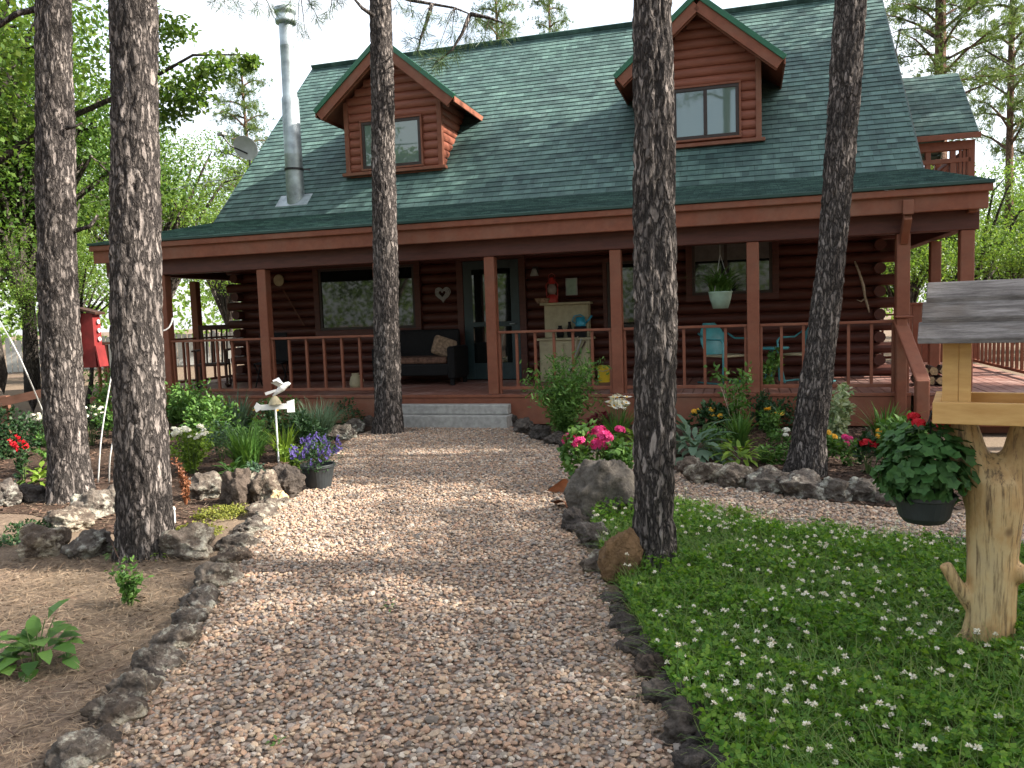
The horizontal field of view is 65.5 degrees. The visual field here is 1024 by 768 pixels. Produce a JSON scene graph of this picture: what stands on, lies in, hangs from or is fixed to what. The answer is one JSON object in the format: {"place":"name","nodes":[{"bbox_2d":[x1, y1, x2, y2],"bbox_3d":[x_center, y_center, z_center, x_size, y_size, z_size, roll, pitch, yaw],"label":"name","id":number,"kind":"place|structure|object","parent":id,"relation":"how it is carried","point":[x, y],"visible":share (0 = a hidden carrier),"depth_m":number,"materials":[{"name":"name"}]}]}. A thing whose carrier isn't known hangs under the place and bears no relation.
{"place":"outdoors","nodes":[
{"label":"outdoors","id":0,"kind":"place"},
{"bbox_2d":[0,418,963,533],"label":"mulch","id":1,"kind":"object","parent":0,"point":[837,460],"visible":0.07,"depth_m":8.59,"materials":[{"name":"brown plant"}]},
{"bbox_2d":[0,403,43,459],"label":"flowers","id":2,"kind":"object","parent":1,"relation":"on","point":[6,434],"visible":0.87,"depth_m":9.95,"materials":[{"name":"green plant"}]},
{"bbox_2d":[84,368,112,435],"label":"shade shrub","id":3,"kind":"object","parent":1,"relation":"on","point":[103,393],"visible":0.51,"depth_m":11.63,"materials":[{"name":"green plant"}]},
{"bbox_2d":[168,424,219,473],"bbox_3d":[-3.397,0.688,8.488,0.545,0.542,0.551,-4,5,-19],"label":"yarrow","id":4,"kind":"object","parent":1,"relation":"on","point":[192,457],"visible":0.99,"depth_m":8.45,"materials":[{"name":"green plant"}]},
{"bbox_2d":[165,378,230,430],"bbox_3d":[-4.624,0.289,11.539,1.094,0.888,0.961,3,7,45],"label":"fern bush","id":5,"kind":"object","parent":1,"relation":"on","point":[179,398],"visible":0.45,"depth_m":11.42,"materials":[{"name":"green plant"}]},
{"bbox_2d":[188,470,221,499],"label":"rock","id":6,"kind":"object","parent":1,"relation":"on","point":[206,485],"visible":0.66,"depth_m":7.21,"materials":[{"name":"stone"}]},
{"bbox_2d":[179,392,240,448],"bbox_3d":[-3.922,0.492,10.349,0.777,0.780,0.756,-1,5,10],"label":"leafy clump","id":7,"kind":"object","parent":1,"relation":"on","point":[211,417],"visible":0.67,"depth_m":10.23,"materials":[{"name":"green plant"}]},
{"bbox_2d":[189,502,248,521],"bbox_3d":[-2.378,1.041,6.550,0.475,0.119,0.404,-7,7,-42],"label":"thyme","id":8,"kind":"object","parent":1,"relation":"on","point":[234,510],"visible":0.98,"depth_m":6.50,"materials":[{"name":"yellow plant"}]},
{"bbox_2d":[207,383,265,434],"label":"iris","id":9,"kind":"object","parent":1,"relation":"on","point":[243,410],"visible":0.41,"depth_m":11.10,"materials":[{"name":"green plant"}]},
{"bbox_2d":[210,417,280,468],"bbox_3d":[-2.904,0.647,8.595,0.956,0.569,0.896,-2,5,1],"label":"leafy clump","id":10,"kind":"object","parent":1,"relation":"on","point":[248,449],"visible":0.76,"depth_m":8.51,"materials":[{"name":"green plant"}]},
{"bbox_2d":[254,377,294,461],"bbox_3d":[-2.552,0.438,8.608,0.382,1.000,0.220,-6,7,-40],"label":"bird stake","id":11,"kind":"object","parent":1,"relation":"on","point":[275,403],"visible":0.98,"depth_m":8.59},
{"bbox_2d":[279,409,326,459],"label":"dark shrub","id":12,"kind":"object","parent":1,"relation":"on","point":[306,423],"visible":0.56,"depth_m":9.14,"materials":[{"name":"green plant"}]},
{"bbox_2d":[277,395,358,441],"bbox_3d":[-2.562,0.432,10.493,1.447,0.643,1.462,-5,6,-31],"label":"catmint","id":13,"kind":"object","parent":1,"relation":"on","point":[324,420],"visible":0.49,"depth_m":10.39,"materials":[{"name":"green plant"}]},
{"bbox_2d":[0,308,1023,767],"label":"ground","id":14,"kind":"structure","parent":0,"point":[994,442],"depth_m":4.50,"materials":[{"name":"soil"}]},
{"bbox_2d":[0,477,22,506],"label":"rock","id":15,"kind":"object","parent":14,"relation":"on","point":[11,493],"visible":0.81,"depth_m":7.20,"materials":[{"name":"stone"}]},
{"bbox_2d":[0,123,37,329],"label":"oak tree","id":16,"kind":"object","parent":14,"relation":"on","point":[14,196],"visible":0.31,"depth_m":14.54,"materials":[{"name":"green plant"}]},
{"bbox_2d":[0,598,83,681],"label":"hosta","id":17,"kind":"object","parent":14,"relation":"on","point":[31,630],"visible":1,"depth_m":3.73,"materials":[{"name":"green plant"}]},
{"bbox_2d":[16,523,71,561],"bbox_3d":[-3.296,1.121,5.605,0.317,0.326,0.291,-3,5,-13],"label":"rock","id":18,"kind":"object","parent":14,"relation":"on","point":[38,540],"visible":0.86,"depth_m":5.51,"materials":[{"name":"stone"}]},
{"bbox_2d":[0,0,98,504],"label":"pine tree","id":19,"kind":"object","parent":14,"relation":"on","point":[69,473],"visible":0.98,"depth_m":7.10,"materials":[{"name":"brown plant"}]},
{"bbox_2d":[79,307,108,367],"bbox_3d":[-3.896,-0.435,7.378,0.205,0.560,0.160,-2,5,4],"label":"birdhouse","id":20,"kind":"object","parent":19,"relation":"attached to","point":[94,352],"visible":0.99,"depth_m":7.33,"materials":[{"name":"red wood"}]},
{"bbox_2d":[0,226,109,409],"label":"oak tree","id":21,"kind":"object","parent":14,"relation":"on","point":[84,285],"visible":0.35,"depth_m":14.13,"materials":[{"name":"green plant"}]},
{"bbox_2d":[0,0,109,165],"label":"oak tree","id":22,"kind":"object","parent":14,"relation":"on","point":[79,80],"visible":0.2,"depth_m":13.71,"materials":[{"name":"green plant"}]},
{"bbox_2d":[43,505,95,531],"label":"rock","id":23,"kind":"object","parent":14,"relation":"on","point":[72,518],"visible":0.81,"depth_m":6.25,"materials":[{"name":"stone"}]},
{"bbox_2d":[44,727,117,767],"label":"rock","id":24,"kind":"object","parent":14,"relation":"on","point":[86,747],"visible":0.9,"depth_m":2.87,"materials":[{"name":"stone"}]},
{"bbox_2d":[60,528,113,559],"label":"rock","id":25,"kind":"object","parent":14,"relation":"on","point":[85,544],"visible":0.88,"depth_m":5.51,"materials":[{"name":"stone"}]},
{"bbox_2d":[0,0,175,231],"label":"oak tree","id":26,"kind":"object","parent":14,"relation":"on","point":[107,138],"visible":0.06,"depth_m":16.50,"materials":[{"name":"green plant"}]},
{"bbox_2d":[69,488,114,518],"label":"rock","id":27,"kind":"object","parent":14,"relation":"on","point":[96,502],"visible":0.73,"depth_m":6.63,"materials":[{"name":"stone"}]},
{"bbox_2d":[0,0,197,412],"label":"oak tree","id":28,"kind":"object","parent":14,"relation":"on","point":[31,362],"visible":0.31,"depth_m":14.98,"materials":[{"name":"green plant"}]},
{"bbox_2d":[0,558,202,767],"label":"dirt clods","id":29,"kind":"object","parent":14,"relation":"on","point":[87,670],"visible":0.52,"depth_m":4.35,"materials":[{"name":"soil"}]},
{"bbox_2d":[79,691,148,729],"bbox_3d":[-1.604,1.331,3.220,0.251,0.160,0.217,-5,6,-33],"label":"rock","id":30,"kind":"object","parent":14,"relation":"on","point":[118,707],"visible":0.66,"depth_m":3.18,"materials":[{"name":"stone"}]},
{"bbox_2d":[5,330,232,372],"bbox_3d":[-10.131,-1.472,31.117,18.000,1.350,0.160,-3,5,-7],"label":"board fence","id":31,"kind":"object","parent":14,"relation":"on","point":[13,361],"visible":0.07,"depth_m":30.42,"materials":[{"name":"wood"}]},
{"bbox_2d":[104,555,152,606],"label":"seedling","id":32,"kind":"object","parent":14,"relation":"on","point":[132,590],"visible":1,"depth_m":4.49,"materials":[{"name":"green plant"}]},
{"bbox_2d":[0,0,263,186],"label":"oak tree","id":33,"kind":"object","parent":14,"relation":"on","point":[182,98],"visible":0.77,"depth_m":11.67,"materials":[{"name":"green plant"}]},
{"bbox_2d":[104,668,165,696],"bbox_3d":[-1.625,1.324,3.443,0.241,0.196,0.235,-1,5,8],"label":"rock","id":34,"kind":"object","parent":14,"relation":"on","point":[129,681],"visible":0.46,"depth_m":3.40,"materials":[{"name":"stone"}]},
{"bbox_2d":[108,0,175,563],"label":"pine tree","id":35,"kind":"object","parent":14,"relation":"on","point":[143,507],"visible":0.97,"depth_m":5.27,"materials":[{"name":"brown plant"}]},
{"bbox_2d":[130,643,185,673],"bbox_3d":[-1.627,1.289,3.681,0.233,0.189,0.229,-2,5,-2],"label":"rock","id":36,"kind":"object","parent":14,"relation":"on","point":[159,657],"visible":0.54,"depth_m":3.64,"materials":[{"name":"stone"}]},
{"bbox_2d":[77,128,242,283],"bbox_3d":[-12.928,-5.113,29.742,6.902,9.031,8.098,-4,5,-20],"label":"oak tree","id":37,"kind":"object","parent":14,"relation":"on","point":[207,184],"visible":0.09,"depth_m":30.06,"materials":[{"name":"green plant"}]},
{"bbox_2d":[76,119,251,298],"bbox_3d":[-10.511,-3.931,23.942,6.586,7.526,6.232,-2,5,0],"label":"oak tree","id":38,"kind":"object","parent":14,"relation":"on","point":[178,216],"visible":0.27,"depth_m":23.80,"materials":[{"name":"green plant"}]},
{"bbox_2d":[148,622,202,648],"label":"rock","id":39,"kind":"object","parent":14,"relation":"on","point":[180,635],"visible":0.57,"depth_m":3.90,"materials":[{"name":"stone"}]},
{"bbox_2d":[158,522,215,560],"bbox_3d":[-2.245,1.111,5.473,0.402,0.312,0.316,-2,5,-4],"label":"rock","id":40,"kind":"object","parent":14,"relation":"on","point":[192,540],"visible":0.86,"depth_m":5.38,"materials":[{"name":"stone"}]},
{"bbox_2d":[170,606,208,624],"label":"rock","id":41,"kind":"object","parent":14,"relation":"on","point":[188,614],"visible":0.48,"depth_m":4.17,"materials":[{"name":"stone"}]},
{"bbox_2d":[163,190,234,346],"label":"oak tree","id":42,"kind":"object","parent":14,"relation":"on","point":[221,296],"visible":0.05,"depth_m":43.52,"materials":[{"name":"green plant"}]},
{"bbox_2d":[178,585,220,607],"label":"rock","id":43,"kind":"object","parent":14,"relation":"on","point":[208,595],"visible":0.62,"depth_m":4.44,"materials":[{"name":"stone"}]},
{"bbox_2d":[188,561,243,591],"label":"rock","id":44,"kind":"object","parent":14,"relation":"on","point":[217,574],"visible":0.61,"depth_m":4.79,"materials":[{"name":"stone"}]},
{"bbox_2d":[186,52,276,223],"bbox_3d":[-9.942,-6.391,29.540,4.002,11.408,3.951,-5,6,-27],"label":"pine tree","id":45,"kind":"object","parent":14,"relation":"on","point":[247,125],"visible":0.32,"depth_m":28.93,"materials":[{"name":"green plant"}]},
{"bbox_2d":[219,468,254,505],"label":"rock","id":46,"kind":"object","parent":14,"relation":"on","point":[235,486],"visible":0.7,"depth_m":6.95,"materials":[{"name":"stone"}]},
{"bbox_2d":[249,469,282,501],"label":"rock","id":47,"kind":"object","parent":14,"relation":"on","point":[265,484],"visible":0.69,"depth_m":6.97,"materials":[{"name":"stone"}]},
{"bbox_2d":[272,462,305,497],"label":"rock","id":48,"kind":"object","parent":14,"relation":"on","point":[291,479],"visible":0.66,"depth_m":7.19,"materials":[{"name":"stone"}]},
{"bbox_2d":[202,0,525,434],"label":"pine tree","id":49,"kind":"object","parent":14,"relation":"on","point":[388,415],"visible":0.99,"depth_m":10.56,"materials":[{"name":"brown plant"}]},
{"bbox_2d":[403,414,511,428],"bbox_3d":[-0.878,0.528,11.352,1.770,0.185,0.290,0,5,16],"label":"concrete step","id":50,"kind":"object","parent":14,"relation":"on","point":[492,421],"visible":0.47,"depth_m":11.18,"materials":[{"name":"concrete"}]},
{"bbox_2d":[402,404,510,413],"bbox_3d":[-0.863,0.357,11.409,1.730,0.135,0.160,0,5,16],"label":"concrete step","id":51,"kind":"object","parent":50,"relation":"on","point":[456,408],"visible":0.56,"depth_m":11.31,"materials":[{"name":"concrete"}]},
{"bbox_2d":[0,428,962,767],"bbox_3d":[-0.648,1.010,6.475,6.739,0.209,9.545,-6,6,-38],"label":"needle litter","id":52,"kind":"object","parent":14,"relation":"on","point":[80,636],"visible":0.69,"depth_m":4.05,"materials":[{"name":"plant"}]},
{"bbox_2d":[467,0,525,43],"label":"pine tree","id":53,"kind":"object","parent":14,"relation":"on","point":[498,4],"visible":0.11,"depth_m":29.72,"materials":[{"name":"green plant"}]},
{"bbox_2d":[0,245,998,350],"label":"woods","id":54,"kind":"object","parent":14,"relation":"on","point":[184,302],"visible":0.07,"depth_m":60.21,"materials":[{"name":"green plant"}]},
{"bbox_2d":[527,0,573,33],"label":"pine tree","id":55,"kind":"object","parent":14,"relation":"on","point":[551,18],"visible":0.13,"depth_m":31.77,"materials":[{"name":"green plant"}]},
{"bbox_2d":[87,0,1023,433],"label":"log house","id":56,"kind":"structure","parent":14,"relation":"on","point":[513,162],"depth_m":13.21,"materials":[{"name":"brown wood"}]},
{"bbox_2d":[191,324,232,387],"bbox_3d":[-5.401,-0.500,14.376,0.620,1.125,0.930,-3,5,-12],"label":"rocking chair","id":57,"kind":"object","parent":56,"relation":"on","point":[216,328],"visible":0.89,"depth_m":14.57,"materials":[{"name":"brown wood"}]},
{"bbox_2d":[217,131,257,165],"bbox_3d":[-5.619,-4.827,16.348,0.786,0.620,0.356,-3,5,-13],"label":"satellite dish","id":58,"kind":"object","parent":56,"relation":"attached to","point":[245,147],"visible":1,"depth_m":16.40,"materials":[{"name":"metal"}]},
{"bbox_2d":[312,261,423,335],"bbox_3d":[-2.630,-1.558,14.445,2.120,1.340,0.110,0,5,16],"label":"window","id":59,"kind":"structure","parent":56,"relation":"in","point":[343,295],"depth_m":14.49,"materials":[{"name":"brown glass"}]},
{"bbox_2d":[372,329,468,384],"bbox_3d":[-1.563,-0.462,13.607,1.500,0.920,0.720,0,5,16],"label":"loveseat","id":60,"kind":"object","parent":56,"relation":"on","point":[418,358],"visible":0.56,"depth_m":13.42,"materials":[{"name":"wicker"}]},
{"bbox_2d":[462,259,521,378],"bbox_3d":[-0.345,-1.107,13.790,1.005,2.050,0.167,0,5,16],"label":"door","id":61,"kind":"structure","parent":56,"relation":"in","point":[507,269],"depth_m":13.78,"materials":[{"name":"black glass"}]},
{"bbox_2d":[537,301,594,381],"bbox_3d":[0.896,-0.702,13.205,0.910,1.300,0.445,0,5,16],"label":"cabinet","id":62,"kind":"object","parent":56,"relation":"on","point":[562,314],"visible":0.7,"depth_m":13.12,"materials":[{"name":"beige paint"}]},
{"bbox_2d":[602,257,634,331],"bbox_3d":[1.874,-1.478,13.133,0.740,1.220,0.110,0,5,16],"label":"window","id":63,"kind":"structure","parent":56,"relation":"in","point":[627,262],"depth_m":13.13,"materials":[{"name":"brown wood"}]},
{"bbox_2d":[688,255,746,308],"bbox_3d":[2.958,-1.617,10.743,1.412,1.180,1.617,1,6,30],"label":"hanging plant","id":64,"kind":"object","parent":56,"relation":"hanging from","point":[720,291],"visible":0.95,"depth_m":10.70,"materials":[{"name":"green plant"}]},
{"bbox_2d":[697,323,747,384],"bbox_3d":[3.152,-0.462,11.867,0.588,0.899,0.644,-4,6,-26],"label":"metal chair","id":65,"kind":"object","parent":56,"relation":"on","point":[714,342],"visible":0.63,"depth_m":11.95,"materials":[{"name":"teal metal"}]},
{"bbox_2d":[685,241,778,301],"bbox_3d":[3.483,-1.850,12.625,1.420,1.040,0.110,0,5,16],"label":"window","id":66,"kind":"structure","parent":56,"relation":"in","point":[699,259],"depth_m":12.59,"materials":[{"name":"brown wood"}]},
{"bbox_2d":[575,521,610,547],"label":"rock","id":67,"kind":"object","parent":14,"relation":"on","point":[589,530],"visible":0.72,"depth_m":5.34,"materials":[{"name":"stone"}]},
{"bbox_2d":[556,418,633,478],"bbox_3d":[0.743,0.645,7.097,0.700,0.650,0.610,-4,5,-20],"label":"pink geranium","id":68,"kind":"object","parent":14,"relation":"on","point":[601,437],"visible":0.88,"depth_m":7.02,"materials":[{"name":"green plant"}]},
{"bbox_2d":[563,459,633,519],"bbox_3d":[0.752,0.862,6.128,0.674,0.625,0.516,-5,6,-34],"label":"boulder","id":69,"kind":"object","parent":14,"relation":"on","point":[590,483],"visible":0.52,"depth_m":5.95,"materials":[{"name":"stone"}]},
{"bbox_2d":[597,527,642,583],"bbox_3d":[0.626,1.033,4.646,0.272,0.397,0.150,-3,5,-11],"label":"rock","id":70,"kind":"object","parent":14,"relation":"on","point":[612,557],"visible":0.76,"depth_m":4.59,"materials":[{"name":"brown stone"}]},
{"bbox_2d":[634,652,674,680],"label":"rock","id":71,"kind":"object","parent":14,"relation":"on","point":[648,665],"visible":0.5,"depth_m":3.40,"materials":[{"name":"stone"}]},
{"bbox_2d":[631,0,678,579],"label":"pine tree","id":72,"kind":"object","parent":14,"relation":"on","point":[655,274],"visible":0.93,"depth_m":4.54,"materials":[{"name":"brown plant"}]},
{"bbox_2d":[641,677,686,703],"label":"rock","id":73,"kind":"object","parent":14,"relation":"on","point":[652,684],"visible":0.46,"depth_m":3.18,"materials":[{"name":"stone"}]},
{"bbox_2d":[658,695,719,746],"bbox_3d":[0.649,1.270,2.944,0.270,0.191,0.212,-3,5,-12],"label":"rock","id":74,"kind":"object","parent":14,"relation":"on","point":[679,723],"visible":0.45,"depth_m":2.90,"materials":[{"name":"stone"}]},
{"bbox_2d":[682,462,722,483],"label":"rock","id":75,"kind":"object","parent":14,"relation":"on","point":[700,472],"visible":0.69,"depth_m":7.11,"materials":[{"name":"stone"}]},
{"bbox_2d":[670,743,736,767],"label":"rock","id":76,"kind":"object","parent":14,"relation":"on","point":[692,757],"visible":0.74,"depth_m":2.67,"materials":[{"name":"stone"}]},
{"bbox_2d":[718,462,753,488],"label":"rock","id":77,"kind":"object","parent":14,"relation":"on","point":[733,474],"visible":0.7,"depth_m":6.90,"materials":[{"name":"stone"}]},
{"bbox_2d":[745,465,789,494],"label":"rock","id":78,"kind":"object","parent":14,"relation":"on","point":[762,478],"visible":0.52,"depth_m":6.70,"materials":[{"name":"stone"}]},
{"bbox_2d":[775,468,826,500],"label":"rock","id":79,"kind":"object","parent":14,"relation":"on","point":[802,483],"visible":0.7,"depth_m":6.45,"materials":[{"name":"stone"}]},
{"bbox_2d":[819,476,852,501],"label":"rock","id":80,"kind":"object","parent":14,"relation":"on","point":[836,489],"visible":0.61,"depth_m":6.35,"materials":[{"name":"stone"}]},
{"bbox_2d":[848,476,878,501],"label":"rock","id":81,"kind":"object","parent":14,"relation":"on","point":[863,489],"visible":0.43,"depth_m":6.31,"materials":[{"name":"stone"}]},
{"bbox_2d":[880,238,957,315],"bbox_3d":[9.759,-2.615,20.301,3.674,4.153,3.564,-6,6,-38],"label":"oak tree","id":82,"kind":"object","parent":14,"relation":"on","point":[915,277],"visible":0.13,"depth_m":19.64,"materials":[{"name":"green plant"}]},
{"bbox_2d":[884,0,1023,283],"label":"pine tree","id":83,"kind":"object","parent":14,"relation":"on","point":[942,41],"visible":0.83,"depth_m":20.71,"materials":[{"name":"green plant"}]},
{"bbox_2d":[885,155,1023,301],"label":"oak tree","id":84,"kind":"object","parent":14,"relation":"on","point":[988,255],"visible":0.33,"depth_m":20.57,"materials":[{"name":"green plant"}]},
{"bbox_2d":[948,183,1023,344],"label":"oak tree","id":85,"kind":"object","parent":14,"relation":"on","point":[1018,270],"visible":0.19,"depth_m":24.49,"materials":[{"name":"green plant"}]},
{"bbox_2d":[949,0,1023,278],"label":"pine tree","id":86,"kind":"object","parent":14,"relation":"on","point":[1010,122],"visible":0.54,"depth_m":24.33,"materials":[{"name":"green plant"}]},
{"bbox_2d":[983,1,1023,170],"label":"pine tree","id":87,"kind":"object","parent":14,"relation":"on","point":[1019,139],"visible":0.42,"depth_m":26.65,"materials":[{"name":"green plant"}]},
{"bbox_2d":[0,0,1023,335],"label":"sky","id":88,"kind":"structure","parent":0,"point":[347,37],"materials":[{"name":"white"}]},
{"bbox_2d":[88,426,1023,767],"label":"gravel path","id":89,"kind":"structure","parent":0,"point":[525,758],"depth_m":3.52,"materials":[{"name":"gravel"}]},
{"bbox_2d":[288,432,344,488],"bbox_3d":[-1.845,0.724,7.532,0.513,0.528,0.523,-2,5,0],"label":"flower pot","id":90,"kind":"object","parent":89,"relation":"on","point":[317,473],"visible":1,"depth_m":7.43,"materials":[{"name":"grey plastic"}]},
{"bbox_2d":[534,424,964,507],"bbox_3d":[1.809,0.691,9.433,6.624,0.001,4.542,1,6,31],"label":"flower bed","id":91,"kind":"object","parent":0,"point":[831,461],"visible":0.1,"depth_m":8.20,"materials":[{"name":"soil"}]},
{"bbox_2d":[519,348,611,433],"bbox_3d":[0.662,0.130,9.789,1.153,1.149,1.220,-2,5,-6],"label":"tall bush","id":92,"kind":"object","parent":91,"relation":"on","point":[564,412],"visible":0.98,"depth_m":9.65,"materials":[{"name":"green plant"}]},
{"bbox_2d":[587,393,633,443],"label":"daisies","id":93,"kind":"object","parent":91,"relation":"on","point":[619,403],"visible":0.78,"depth_m":9.11,"materials":[{"name":"green plant"}]},
{"bbox_2d":[675,413,737,464],"bbox_3d":[1.931,0.591,8.253,0.835,0.540,0.968,-5,6,-30],"label":"hosta","id":94,"kind":"object","parent":91,"relation":"on","point":[702,454],"visible":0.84,"depth_m":8.20,"materials":[{"name":"green plant"}]},
{"bbox_2d":[686,398,733,437],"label":"coneflower","id":95,"kind":"object","parent":91,"relation":"on","point":[713,412],"visible":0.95,"depth_m":9.58,"materials":[{"name":"green plant"}]},
{"bbox_2d":[703,361,756,424],"bbox_3d":[2.684,0.186,9.580,0.538,0.934,0.684,-3,5,-7],"label":"open shrub","id":96,"kind":"object","parent":91,"relation":"on","point":[738,404],"visible":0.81,"depth_m":9.53,"materials":[{"name":"green plant"}]},
{"bbox_2d":[716,409,762,445],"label":"plant","id":97,"kind":"object","parent":91,"relation":"on","point":[741,428],"visible":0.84,"depth_m":8.97,"materials":[{"name":"green plant"}]},
{"bbox_2d":[708,438,774,466],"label":"hosta","id":98,"kind":"object","parent":91,"relation":"on","point":[744,453],"visible":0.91,"depth_m":7.84,"materials":[{"name":"green plant"}]},
{"bbox_2d":[744,389,795,432],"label":"dark shrub","id":99,"kind":"object","parent":91,"relation":"on","point":[765,403],"visible":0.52,"depth_m":9.88,"materials":[{"name":"green plant"}]},
{"bbox_2d":[782,0,866,477],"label":"pine tree","id":100,"kind":"object","parent":91,"relation":"on","point":[807,448],"visible":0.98,"depth_m":7.16,"materials":[{"name":"brown plant"}]},
{"bbox_2d":[827,382,857,445],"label":"variegated shrub","id":101,"kind":"object","parent":91,"relation":"on","point":[839,419],"visible":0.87,"depth_m":8.50,"materials":[{"name":"green plant"}]},
{"bbox_2d":[853,429,879,473],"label":"red geranium","id":102,"kind":"object","parent":91,"relation":"on","point":[866,438],"visible":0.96,"depth_m":7.30,"materials":[{"name":"green plant"}]},
{"bbox_2d":[578,493,1023,767],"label":"clover lawn","id":103,"kind":"structure","parent":0,"point":[879,693],"depth_m":3.47,"materials":[{"name":"green plant"}]},
{"bbox_2d":[591,487,1023,767],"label":"clover blossoms","id":104,"kind":"object","parent":103,"relation":"on","point":[789,686],"visible":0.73,"depth_m":3.48,"materials":[{"name":"plant"}]},
{"bbox_2d":[918,278,1023,659],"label":"bird feeder","id":105,"kind":"object","parent":103,"relation":"on","point":[959,318],"visible":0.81,"depth_m":3.42,"materials":[{"name":"wood"}]},
{"bbox_2d":[869,411,981,525],"bbox_3d":[1.844,0.363,3.565,0.470,0.509,0.412,-2,5,0],"label":"hanging basket","id":106,"kind":"object","parent":105,"relation":"hanging from","point":[920,485],"visible":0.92,"depth_m":3.47,"materials":[{"name":"green plastic"}]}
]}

